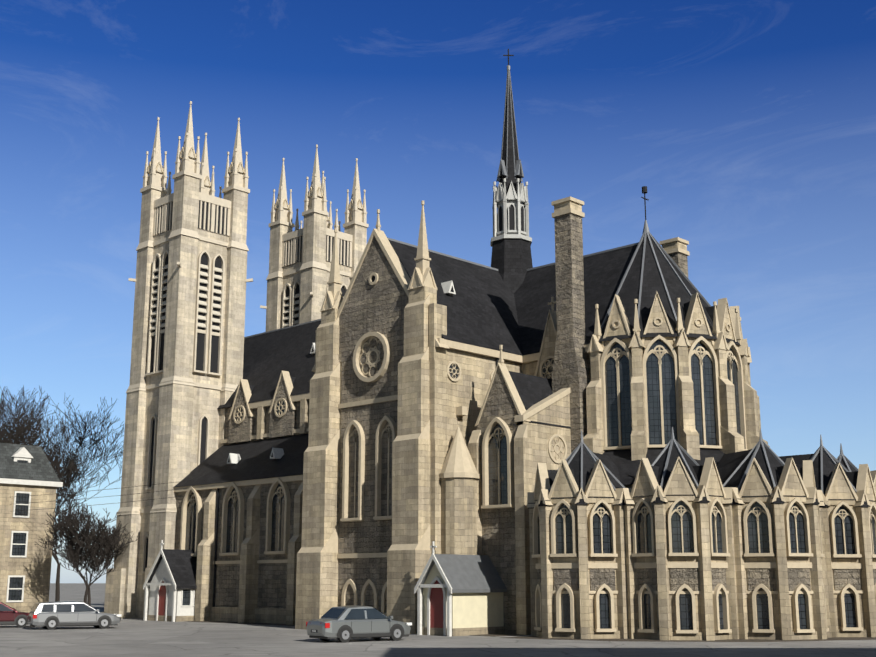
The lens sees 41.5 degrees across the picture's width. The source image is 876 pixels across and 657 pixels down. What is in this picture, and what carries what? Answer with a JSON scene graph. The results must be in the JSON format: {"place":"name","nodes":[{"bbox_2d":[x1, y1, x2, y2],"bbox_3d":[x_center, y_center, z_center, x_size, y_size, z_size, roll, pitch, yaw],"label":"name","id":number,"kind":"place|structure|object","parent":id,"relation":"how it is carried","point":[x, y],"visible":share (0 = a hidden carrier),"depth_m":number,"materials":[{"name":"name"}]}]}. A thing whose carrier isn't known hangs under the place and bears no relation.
{"place":"outdoors","nodes":[
{"label":"outdoors","id":0,"kind":"place"},
{"bbox_2d":[0,583,875,656],"bbox_3d":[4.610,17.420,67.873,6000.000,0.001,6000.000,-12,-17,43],"label":"ground","id":1,"kind":"structure","parent":0,"point":[132,637],"depth_m":45.72,"materials":[{"name":"grey asphalt"}]},
{"bbox_2d":[0,602,29,627],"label":"red car","id":2,"kind":"object","parent":1,"relation":"on","point":[9,615],"visible":0.85,"depth_m":63.72,"materials":[{"name":"red paint"}]},
{"bbox_2d":[0,443,62,612],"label":"house","id":3,"kind":"structure","parent":1,"relation":"on","point":[26,471],"depth_m":82.87,"materials":[{"name":"stone"}]},
{"bbox_2d":[0,385,123,512],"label":"tree","id":4,"kind":"object","parent":1,"relation":"on","point":[22,429],"visible":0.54,"depth_m":95.91,"materials":[{"name":"brown plant"}]},
{"bbox_2d":[27,601,121,629],"bbox_3d":[-19.655,15.485,62.460,4.730,1.455,2.160,6,-14,-27],"label":"station wagon","id":5,"kind":"object","parent":1,"relation":"on","point":[50,615],"visible":1,"depth_m":61.60,"materials":[{"name":"grey paint"}]},
{"bbox_2d":[42,446,106,601],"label":"tree","id":6,"kind":"object","parent":1,"relation":"on","point":[57,589],"visible":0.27,"depth_m":90.44,"materials":[{"name":"brown plant"}]},
{"bbox_2d":[34,502,139,605],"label":"tree","id":7,"kind":"object","parent":1,"relation":"on","point":[102,547],"visible":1,"depth_m":78.98,"materials":[{"name":"brown plant"}]},
{"bbox_2d":[306,605,411,642],"bbox_3d":[-3.354,12.601,49.411,4.480,1.485,2.100,9,-15,-35],"label":"sedan car","id":8,"kind":"object","parent":1,"relation":"on","point":[344,624],"visible":1,"depth_m":48.57,"materials":[{"name":"grey paint"}]},
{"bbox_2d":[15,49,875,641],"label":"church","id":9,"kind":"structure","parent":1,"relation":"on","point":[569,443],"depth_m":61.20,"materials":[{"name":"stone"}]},
{"bbox_2d":[0,0,875,582],"label":"sky","id":10,"kind":"structure","parent":0,"point":[748,127],"materials":[{"name":"blue"}]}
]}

